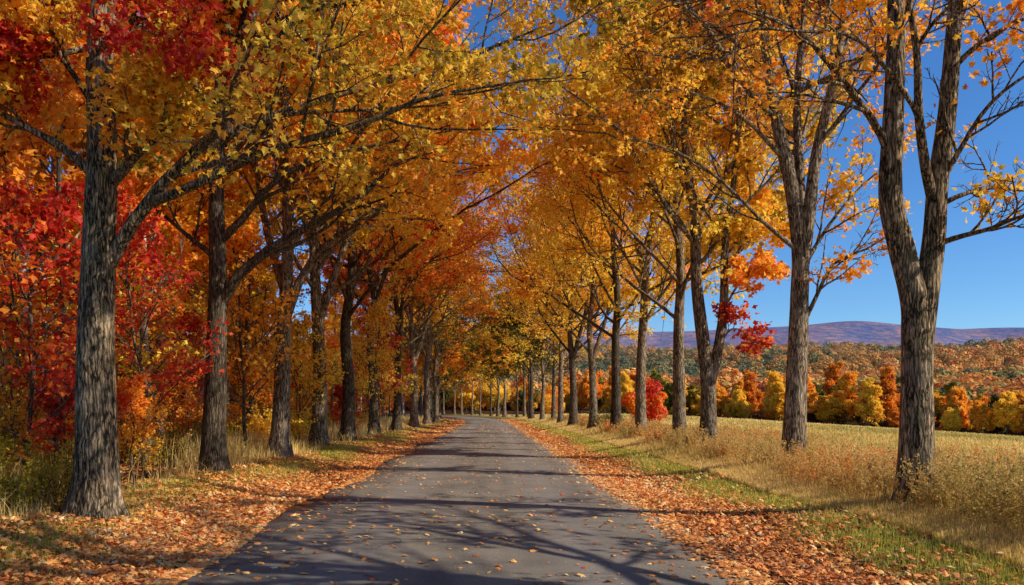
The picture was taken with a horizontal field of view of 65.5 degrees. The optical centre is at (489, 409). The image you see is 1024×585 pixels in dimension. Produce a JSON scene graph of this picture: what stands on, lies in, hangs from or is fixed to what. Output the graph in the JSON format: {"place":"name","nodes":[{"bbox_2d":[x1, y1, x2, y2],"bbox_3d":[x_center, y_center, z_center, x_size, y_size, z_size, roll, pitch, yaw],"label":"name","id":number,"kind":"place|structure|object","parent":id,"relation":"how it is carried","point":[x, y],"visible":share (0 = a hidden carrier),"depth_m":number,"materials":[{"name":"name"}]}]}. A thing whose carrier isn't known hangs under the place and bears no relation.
{"place":"outdoors","nodes":[
{"label":"outdoors","id":0,"kind":"place"},
{"bbox_2d":[325,288,365,363],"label":"woodland tree","id":1,"kind":"object","parent":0,"point":[355,326],"visible":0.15,"depth_m":80.63,"materials":[{"name":"orange plant"}]},
{"bbox_2d":[164,415,763,584],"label":"road","id":2,"kind":"structure","parent":0,"point":[549,558],"depth_m":9.99,"materials":[{"name":"grey asphalt"}]},
{"bbox_2d":[0,355,1023,584],"bbox_3d":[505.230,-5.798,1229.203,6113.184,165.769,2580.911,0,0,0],"label":"ground","id":3,"kind":"structure","parent":0,"point":[509,411],"depth_m":11.54,"materials":[{"name":"brown plant"}]},
{"bbox_2d":[0,375,46,446],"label":"shrub","id":4,"kind":"object","parent":3,"relation":"on","point":[6,432],"visible":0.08,"depth_m":16.72,"materials":[{"name":"red plant"}]},
{"bbox_2d":[0,314,63,475],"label":"sapling","id":5,"kind":"object","parent":3,"relation":"on","point":[19,397],"visible":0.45,"depth_m":14.28,"materials":[{"name":"red plant"}]},
{"bbox_2d":[0,454,72,515],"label":"shrub","id":6,"kind":"object","parent":3,"relation":"on","point":[12,485],"visible":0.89,"depth_m":10.51,"materials":[{"name":"green plant"}]},
{"bbox_2d":[1,363,74,489],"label":"sapling","id":7,"kind":"object","parent":3,"relation":"on","point":[51,404],"visible":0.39,"depth_m":13.25,"materials":[{"name":"red plant"}]},
{"bbox_2d":[0,64,83,414],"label":"woodland tree","id":8,"kind":"object","parent":3,"relation":"on","point":[38,169],"visible":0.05,"depth_m":19.84,"materials":[{"name":"red plant"}]},
{"bbox_2d":[18,436,73,511],"bbox_3d":[-5.944,0.902,11.183,1.248,1.121,1.340,0,0,-26],"label":"shrub","id":9,"kind":"object","parent":3,"relation":"on","point":[66,473],"visible":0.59,"depth_m":11.17,"materials":[{"name":"green plant"}]},
{"bbox_2d":[3,3,118,276],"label":"woodland tree","id":10,"kind":"object","parent":3,"relation":"on","point":[53,160],"depth_m":23.08,"materials":[{"name":"red plant"}]},
{"bbox_2d":[0,173,132,470],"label":"sapling","id":11,"kind":"object","parent":3,"relation":"on","point":[46,218],"visible":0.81,"depth_m":13.11,"materials":[{"name":"red plant"}]},
{"bbox_2d":[0,30,139,432],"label":"woodland tree","id":12,"kind":"object","parent":3,"relation":"on","point":[76,230],"visible":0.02,"depth_m":17.17,"materials":[{"name":"red plant"}]},
{"bbox_2d":[13,0,146,402],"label":"woodland tree","id":13,"kind":"object","parent":3,"relation":"on","point":[80,12],"visible":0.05,"depth_m":20.14,"materials":[{"name":"red plant"}]},
{"bbox_2d":[0,0,184,472],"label":"woodland tree","id":14,"kind":"object","parent":3,"relation":"on","point":[16,169],"visible":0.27,"depth_m":15.29,"materials":[{"name":"red plant"}]},
{"bbox_2d":[2,202,198,410],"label":"sapling","id":15,"kind":"object","parent":3,"relation":"on","point":[144,359],"visible":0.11,"depth_m":18.36,"materials":[{"name":"red plant"}]},
{"bbox_2d":[27,181,233,477],"bbox_3d":[-6.584,-1.516,15.178,3.699,5.803,3.312,0,0,-37],"label":"sapling","id":16,"kind":"object","parent":3,"relation":"on","point":[137,242],"visible":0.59,"depth_m":15.03,"materials":[{"name":"red plant"}]},
{"bbox_2d":[54,0,206,412],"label":"woodland tree","id":17,"kind":"object","parent":3,"relation":"on","point":[131,27],"visible":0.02,"depth_m":27.60,"materials":[{"name":"red plant"}]},
{"bbox_2d":[77,44,207,456],"bbox_3d":[-9.074,-4.216,21.314,3.214,11.266,5.016,0,0,27],"label":"woodland tree","id":18,"kind":"object","parent":3,"relation":"on","point":[182,245],"visible":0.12,"depth_m":21.09,"materials":[{"name":"orange plant"}]},
{"bbox_2d":[116,372,171,483],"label":"sapling","id":19,"kind":"object","parent":3,"relation":"on","point":[132,386],"visible":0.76,"depth_m":14.21,"materials":[{"name":"orange plant"}]},
{"bbox_2d":[115,215,206,404],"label":"sapling","id":20,"kind":"object","parent":3,"relation":"on","point":[200,338],"visible":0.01,"depth_m":25.93,"materials":[{"name":"red plant"}]},
{"bbox_2d":[71,32,251,449],"bbox_3d":[-9.649,-5.098,22.497,4.545,13.107,4.479,0,0,24],"label":"woodland tree","id":21,"kind":"object","parent":3,"relation":"on","point":[197,135],"visible":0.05,"depth_m":22.41,"materials":[{"name":"orange plant"}]},
{"bbox_2d":[143,432,187,467],"bbox_3d":[-7.224,0.920,17.885,0.885,0.892,1.289,0,0,40],"label":"shrub","id":22,"kind":"object","parent":3,"relation":"on","point":[174,448],"visible":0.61,"depth_m":17.80,"materials":[{"name":"green plant"}]},
{"bbox_2d":[128,368,203,452],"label":"sapling","id":23,"kind":"object","parent":3,"relation":"on","point":[180,411],"visible":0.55,"depth_m":17.85,"materials":[{"name":"orange plant"}]},
{"bbox_2d":[0,411,368,489],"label":"undergrowth","id":24,"kind":"object","parent":3,"relation":"on","point":[4,444],"visible":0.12,"depth_m":15.14,"materials":[{"name":"brown plant"}]},
{"bbox_2d":[145,308,228,460],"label":"sapling","id":25,"kind":"object","parent":3,"relation":"on","point":[192,326],"visible":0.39,"depth_m":21.26,"materials":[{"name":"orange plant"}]},
{"bbox_2d":[0,414,440,523],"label":"woodland grass","id":26,"kind":"structure","parent":3,"relation":"on","point":[235,449],"depth_m":20.61,"materials":[{"name":"beige plant"}]},
{"bbox_2d":[168,148,274,412],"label":"woodland tree","id":27,"kind":"object","parent":3,"relation":"on","point":[204,232],"visible":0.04,"depth_m":29.88,"materials":[{"name":"orange plant"}]},
{"bbox_2d":[174,175,279,417],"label":"woodland tree","id":28,"kind":"object","parent":3,"relation":"on","point":[243,306],"visible":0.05,"depth_m":32.38,"materials":[{"name":"orange plant"}]},
{"bbox_2d":[149,202,312,453],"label":"sapling","id":29,"kind":"object","parent":3,"relation":"on","point":[243,237],"visible":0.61,"depth_m":21.82,"materials":[{"name":"orange plant"}]},
{"bbox_2d":[185,171,309,427],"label":"woodland tree","id":30,"kind":"object","parent":3,"relation":"on","point":[264,295],"visible":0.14,"depth_m":30.07,"materials":[{"name":"orange plant"}]},
{"bbox_2d":[190,284,308,404],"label":"sapling","id":31,"kind":"object","parent":3,"relation":"on","point":[255,338],"visible":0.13,"depth_m":34.10,"materials":[{"name":"orange plant"}]},
{"bbox_2d":[226,344,291,435],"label":"sapling","id":32,"kind":"object","parent":3,"relation":"on","point":[251,378],"visible":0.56,"depth_m":24.76,"materials":[{"name":"orange plant"}]},
{"bbox_2d":[226,402,302,445],"bbox_3d":[-7.069,0.587,24.791,1.907,1.626,1.843,0,0,27],"label":"shrub","id":33,"kind":"object","parent":3,"relation":"on","point":[257,425],"visible":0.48,"depth_m":24.34,"materials":[{"name":"orange plant"}]},
{"bbox_2d":[239,310,347,440],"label":"sapling","id":34,"kind":"object","parent":3,"relation":"on","point":[305,325],"visible":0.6,"depth_m":28.60,"materials":[{"name":"orange plant"}]},
{"bbox_2d":[290,405,318,446],"bbox_3d":[-7.200,0.665,28.635,1.907,1.626,1.843,0,0,-33],"label":"shrub","id":35,"kind":"object","parent":3,"relation":"on","point":[295,434],"visible":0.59,"depth_m":28.40,"materials":[{"name":"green plant"}]},
{"bbox_2d":[85,0,533,472],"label":"maple tree","id":36,"kind":"object","parent":3,"relation":"on","point":[213,445],"visible":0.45,"depth_m":17.41,"materials":[{"name":"orange plant"}]},
{"bbox_2d":[290,380,337,421],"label":"sapling","id":37,"kind":"object","parent":3,"relation":"on","point":[304,397],"visible":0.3,"depth_m":45.66,"materials":[{"name":"orange plant"}]},
{"bbox_2d":[0,0,658,520],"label":"maple tree","id":38,"kind":"object","parent":3,"relation":"on","point":[192,52],"visible":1,"depth_m":10.26,"materials":[{"name":"orange plant"}]},
{"bbox_2d":[114,0,544,457],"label":"maple tree","id":39,"kind":"object","parent":3,"relation":"on","point":[279,443],"visible":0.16,"depth_m":22.36,"materials":[{"name":"orange plant"}]},
{"bbox_2d":[309,267,360,410],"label":"woodland tree","id":40,"kind":"object","parent":3,"relation":"on","point":[335,323],"visible":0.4,"depth_m":60.52,"materials":[{"name":"orange plant"}]},
{"bbox_2d":[327,384,368,429],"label":"sapling","id":41,"kind":"object","parent":3,"relation":"on","point":[338,389],"visible":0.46,"depth_m":36.83,"materials":[{"name":"red plant"}]},
{"bbox_2d":[330,345,389,423],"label":"sapling","id":42,"kind":"object","parent":3,"relation":"on","point":[354,359],"visible":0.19,"depth_m":53.02,"materials":[{"name":"orange plant"}]},
{"bbox_2d":[326,295,420,434],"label":"sapling","id":43,"kind":"object","parent":3,"relation":"on","point":[375,316],"visible":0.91,"depth_m":39.92,"materials":[{"name":"orange plant"}]},
{"bbox_2d":[332,299,419,427],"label":"sapling","id":44,"kind":"object","parent":3,"relation":"on","point":[380,344],"visible":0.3,"depth_m":45.61,"materials":[{"name":"orange plant"}]},
{"bbox_2d":[203,0,557,446],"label":"maple tree","id":45,"kind":"object","parent":3,"relation":"on","point":[319,305],"visible":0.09,"depth_m":29.39,"materials":[{"name":"orange plant"}]},
{"bbox_2d":[359,353,410,416],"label":"sapling","id":46,"kind":"object","parent":3,"relation":"on","point":[382,373],"visible":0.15,"depth_m":75.92,"materials":[{"name":"orange plant"}]},
{"bbox_2d":[295,48,523,433],"bbox_3d":[-5.238,-8.946,41.899,12.938,20.690,16.654,0,0,12],"label":"maple tree","id":47,"kind":"object","parent":3,"relation":"on","point":[375,291],"visible":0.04,"depth_m":42.97,"materials":[{"name":"orange plant"}]},
{"bbox_2d":[305,151,520,430],"bbox_3d":[-4.031,-8.074,49.578,12.625,18.998,16.073,0,0,34],"label":"maple tree","id":48,"kind":"object","parent":3,"relation":"on","point":[396,423],"visible":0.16,"depth_m":50.00,"materials":[{"name":"orange plant"}]},
{"bbox_2d":[232,0,625,440],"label":"maple tree","id":49,"kind":"object","parent":3,"relation":"on","point":[347,426],"visible":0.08,"depth_m":34.73,"materials":[{"name":"orange plant"}]},
{"bbox_2d":[403,343,492,391],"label":"maple tree","id":50,"kind":"object","parent":3,"relation":"on","point":[459,352],"visible":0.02,"depth_m":131.99,"materials":[{"name":"orange plant"}]},
{"bbox_2d":[360,151,538,427],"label":"maple tree","id":51,"kind":"object","parent":3,"relation":"on","point":[414,355],"visible":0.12,"depth_m":59.91,"materials":[{"name":"orange plant"}]},
{"bbox_2d":[390,250,514,422],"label":"maple tree","id":52,"kind":"object","parent":3,"relation":"on","point":[437,348],"visible":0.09,"depth_m":79.89,"materials":[{"name":"orange leaves"},{"name":"bark"}]},
{"bbox_2d":[393,323,517,417],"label":"maple tree","id":53,"kind":"object","parent":3,"relation":"on","point":[421,360],"visible":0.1,"depth_m":110.56,"materials":[{"name":"orange plant"}]},
{"bbox_2d":[402,280,508,418],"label":"maple tree","id":54,"kind":"object","parent":3,"relation":"on","point":[440,371],"visible":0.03,"depth_m":88.92,"materials":[{"name":"orange plant"}]},
{"bbox_2d":[415,300,507,418],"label":"maple tree","id":55,"kind":"object","parent":3,"relation":"on","point":[446,376],"visible":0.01,"depth_m":100.37,"materials":[{"name":"orange plant"}]},
{"bbox_2d":[450,380,482,413],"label":"bushy tree","id":56,"kind":"object","parent":3,"relation":"on","point":[467,396],"visible":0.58,"depth_m":228.72,"materials":[{"name":"yellow plant"}]},
{"bbox_2d":[377,204,565,423],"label":"maple tree","id":57,"kind":"object","parent":3,"relation":"on","point":[427,414],"visible":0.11,"depth_m":70.73,"materials":[{"name":"orange plant"}]},
{"bbox_2d":[458,333,510,415],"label":"maple tree","id":58,"kind":"object","parent":3,"relation":"on","point":[498,395],"visible":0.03,"depth_m":150.22,"materials":[{"name":"gold leaves"},{"name":"grey bark"}]},
{"bbox_2d":[466,358,506,415],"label":"maple tree","id":59,"kind":"object","parent":3,"relation":"on","point":[490,384],"visible":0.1,"depth_m":158.40,"materials":[{"name":"orange plant"}]},
{"bbox_2d":[459,324,521,416],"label":"maple tree","id":60,"kind":"object","parent":3,"relation":"on","point":[503,376],"visible":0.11,"depth_m":139.79,"materials":[{"name":"gold leaves"},{"name":"grey bark"}]},
{"bbox_2d":[481,377,506,411],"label":"bushy tree","id":61,"kind":"object","parent":3,"relation":"on","point":[485,389],"visible":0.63,"depth_m":227.79,"materials":[{"name":"yellow plant"}]},
{"bbox_2d":[484,336,522,416],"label":"maple tree","id":62,"kind":"object","parent":3,"relation":"on","point":[516,373],"visible":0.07,"depth_m":132.23,"materials":[{"name":"yellow plant"}]},
{"bbox_2d":[0,418,1023,584],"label":"fallen leaves","id":63,"kind":"object","parent":3,"relation":"on","point":[174,551],"visible":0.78,"depth_m":10.22,"materials":[{"name":"orange plant"}]},
{"bbox_2d":[472,308,552,416],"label":"maple tree","id":64,"kind":"object","parent":3,"relation":"on","point":[548,368],"visible":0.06,"depth_m":111.68,"materials":[{"name":"orange plant"}]},
{"bbox_2d":[460,280,565,418],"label":"maple tree","id":65,"kind":"object","parent":3,"relation":"on","point":[531,409],"visible":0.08,"depth_m":101.98,"materials":[{"name":"orange plant"}]},
{"bbox_2d":[479,287,546,415],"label":"maple tree","id":66,"kind":"object","parent":3,"relation":"on","point":[524,398],"visible":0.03,"depth_m":117.66,"materials":[{"name":"orange plant"}]},
{"bbox_2d":[468,288,567,419],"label":"maple tree","id":67,"kind":"object","parent":3,"relation":"on","point":[514,328],"visible":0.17,"depth_m":88.56,"materials":[{"name":"gold leaves"},{"name":"grey bark"}]},
{"bbox_2d":[489,225,600,419],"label":"maple tree","id":68,"kind":"object","parent":3,"relation":"on","point":[555,352],"visible":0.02,"depth_m":79.75,"materials":[{"name":"orange plant"}]},
{"bbox_2d":[472,207,621,422],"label":"maple tree","id":69,"kind":"object","parent":3,"relation":"on","point":[559,363],"visible":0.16,"depth_m":67.81,"materials":[{"name":"orange plant"}]},
{"bbox_2d":[468,143,634,425],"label":"maple tree","id":70,"kind":"object","parent":3,"relation":"on","point":[572,349],"visible":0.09,"depth_m":57.85,"materials":[{"name":"orange plant"}]},
{"bbox_2d":[538,385,564,413],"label":"bushy tree","id":71,"kind":"object","parent":3,"relation":"on","point":[548,395],"visible":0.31,"depth_m":149.15,"materials":[{"name":"orange plant"}]},
{"bbox_2d":[482,133,668,428],"bbox_3d":[4.591,-7.951,48.168,10.708,18.789,10.402,0,0,-28],"label":"maple tree","id":72,"kind":"object","parent":3,"relation":"on","point":[590,348],"visible":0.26,"depth_m":47.84,"materials":[{"name":"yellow plant"}]},
{"bbox_2d":[577,369,606,406],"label":"bushy tree","id":73,"kind":"object","parent":3,"relation":"on","point":[583,390],"visible":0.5,"depth_m":192.03,"materials":[{"name":"orange plant"}]},
{"bbox_2d":[441,47,777,428],"bbox_3d":[3.644,-8.395,40.748,14.566,19.737,16.567,0,0,-16],"label":"maple tree","id":74,"kind":"object","parent":3,"relation":"on","point":[615,416],"visible":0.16,"depth_m":40.86,"materials":[{"name":"orange plant"}]},
{"bbox_2d":[620,370,634,412],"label":"bushy tree","id":75,"kind":"object","parent":3,"relation":"on","point":[626,384],"visible":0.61,"depth_m":185.96,"materials":[{"name":"yellow plant"}]},
{"bbox_2d":[621,377,668,421],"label":"bushy tree","id":76,"kind":"object","parent":3,"relation":"on","point":[655,408],"visible":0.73,"depth_m":61.23,"materials":[{"name":"red plant"}]},
{"bbox_2d":[465,2,827,436],"bbox_3d":[4.456,-7.444,29.571,13.046,17.677,14.837,0,0,14],"label":"maple tree","id":77,"kind":"object","parent":3,"relation":"on","point":[679,400],"visible":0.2,"depth_m":28.31,"materials":[{"name":"orange plant"}]},
{"bbox_2d":[492,0,807,435],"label":"maple tree","id":78,"kind":"object","parent":3,"relation":"on","point":[640,401],"visible":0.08,"depth_m":33.89,"materials":[{"name":"orange plant"}]},
{"bbox_2d":[661,382,686,412],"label":"bushy tree","id":79,"kind":"object","parent":3,"relation":"on","point":[668,390],"visible":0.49,"depth_m":180.75,"materials":[{"name":"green plant"}]},
{"bbox_2d":[485,0,865,443],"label":"maple tree","id":80,"kind":"object","parent":3,"relation":"on","point":[763,265],"visible":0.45,"depth_m":23.81,"materials":[{"name":"orange plant"}]},
{"bbox_2d":[685,385,699,415],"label":"bushy tree","id":81,"kind":"object","parent":3,"relation":"on","point":[691,391],"visible":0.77,"depth_m":189.18,"materials":[{"name":"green plant"}]},
{"bbox_2d":[716,387,730,414],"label":"bushy tree","id":82,"kind":"object","parent":3,"relation":"on","point":[722,398],"visible":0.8,"depth_m":173.50,"materials":[{"name":"orange plant"}]},
{"bbox_2d":[721,389,755,417],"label":"bushy tree","id":83,"kind":"object","parent":3,"relation":"on","point":[739,406],"visible":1,"depth_m":171.50,"materials":[{"name":"yellow plant"}]},
{"bbox_2d":[730,369,765,418],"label":"bushy tree","id":84,"kind":"object","parent":3,"relation":"on","point":[749,375],"visible":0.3,"depth_m":188.24,"materials":[{"name":"orange plant"}]},
{"bbox_2d":[474,413,1023,467],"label":"field grass","id":85,"kind":"structure","parent":3,"relation":"on","point":[990,441],"depth_m":62.95,"materials":[{"name":"beige plant"}]},
{"bbox_2d":[476,336,1023,416],"bbox_3d":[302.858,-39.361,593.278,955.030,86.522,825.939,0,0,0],"label":"hillside woods","id":86,"kind":"object","parent":3,"relation":"on","point":[970,372],"visible":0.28,"depth_m":512.02,"materials":[{"name":"orange plant"}]},
{"bbox_2d":[743,380,759,417],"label":"bushy tree","id":87,"kind":"object","parent":3,"relation":"on","point":[751,398],"visible":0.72,"depth_m":181.91,"materials":[{"name":"orange plant"}]},
{"bbox_2d":[537,0,977,465],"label":"maple tree","id":88,"kind":"object","parent":3,"relation":"on","point":[801,202],"visible":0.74,"depth_m":17.11,"materials":[{"name":"orange plant"}]},
{"bbox_2d":[761,370,784,420],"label":"bushy tree","id":89,"kind":"object","parent":3,"relation":"on","point":[775,386],"visible":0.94,"depth_m":166.72,"materials":[{"name":"yellow plant"}]},
{"bbox_2d":[557,414,1023,537],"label":"weeds","id":90,"kind":"object","parent":3,"relation":"on","point":[983,489],"visible":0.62,"depth_m":12.14,"materials":[{"name":"beige plant"}]},
{"bbox_2d":[783,375,818,412],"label":"bushy tree","id":91,"kind":"object","parent":3,"relation":"on","point":[812,398],"visible":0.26,"depth_m":159.57,"materials":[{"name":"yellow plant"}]},
{"bbox_2d":[615,0,1023,509],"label":"maple tree","id":92,"kind":"object","parent":3,"relation":"on","point":[918,281],"visible":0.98,"depth_m":10.73,"materials":[{"name":"orange plant"}]},
{"bbox_2d":[814,395,838,423],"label":"bushy tree","id":93,"kind":"object","parent":3,"relation":"on","point":[821,414],"visible":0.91,"depth_m":159.24,"materials":[{"name":"yellow plant"}]},
{"bbox_2d":[821,361,843,423],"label":"bushy tree","id":94,"kind":"object","parent":3,"relation":"on","point":[832,374],"visible":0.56,"depth_m":174.17,"materials":[{"name":"orange plant"}]},
{"bbox_2d":[824,371,861,424],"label":"bushy tree","id":95,"kind":"object","parent":3,"relation":"on","point":[842,396],"visible":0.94,"depth_m":156.33,"materials":[{"name":"orange plant"}]},
{"bbox_2d":[852,377,885,426],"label":"bushy tree","id":96,"kind":"object","parent":3,"relation":"on","point":[867,403],"visible":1,"depth_m":152.65,"materials":[{"name":"yellow plant"}]},
{"bbox_2d":[876,366,899,427],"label":"bushy tree","id":97,"kind":"object","parent":3,"relation":"on","point":[889,398],"visible":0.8,"depth_m":155.88,"materials":[{"name":"orange plant"}]},
{"bbox_2d":[885,406,899,427],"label":"bushy tree","id":98,"kind":"object","parent":3,"relation":"on","point":[892,418],"visible":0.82,"depth_m":148.89,"materials":[{"name":"orange plant"}]},
{"bbox_2d":[934,389,945,430],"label":"bushy tree","id":99,"kind":"object","parent":3,"relation":"on","point":[939,401],"visible":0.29,"depth_m":151.73,"materials":[{"name":"orange plant"}]},
{"bbox_2d":[939,407,964,431],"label":"bushy tree","id":100,"kind":"object","parent":3,"relation":"on","point":[950,420],"visible":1,"depth_m":140.04,"materials":[{"name":"yellow plant"}]},
{"bbox_2d":[935,386,973,431],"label":"bushy tree","id":101,"kind":"object","parent":3,"relation":"on","point":[956,398],"visible":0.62,"depth_m":148.05,"materials":[{"name":"orange plant"}]},
{"bbox_2d":[968,393,995,432],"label":"bushy tree","id":102,"kind":"object","parent":3,"relation":"on","point":[980,414],"visible":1,"depth_m":137.59,"materials":[{"name":"orange plant"}]},
{"bbox_2d":[989,390,1023,434],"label":"bushy tree","id":103,"kind":"object","parent":3,"relation":"on","point":[1007,413],"visible":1,"depth_m":134.96,"materials":[{"name":"yellow plant"}]},
{"bbox_2d":[32,0,1023,338],"label":"sky","id":104,"kind":"structure","parent":0,"point":[982,280],"materials":[{"name":"blue"}]},
{"bbox_2d":[306,321,1023,357],"bbox_3d":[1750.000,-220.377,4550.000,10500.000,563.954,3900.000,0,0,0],"label":"mountains","id":105,"kind":"structure","parent":0,"point":[869,332],"depth_m":4091.38,"materials":[{"name":"blue"}]},
{"bbox_2d":[517,414,1023,566],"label":"tall grass","id":106,"kind":"structure","parent":0,"point":[749,474],"depth_m":12.65,"materials":[{"name":"beige plant"}]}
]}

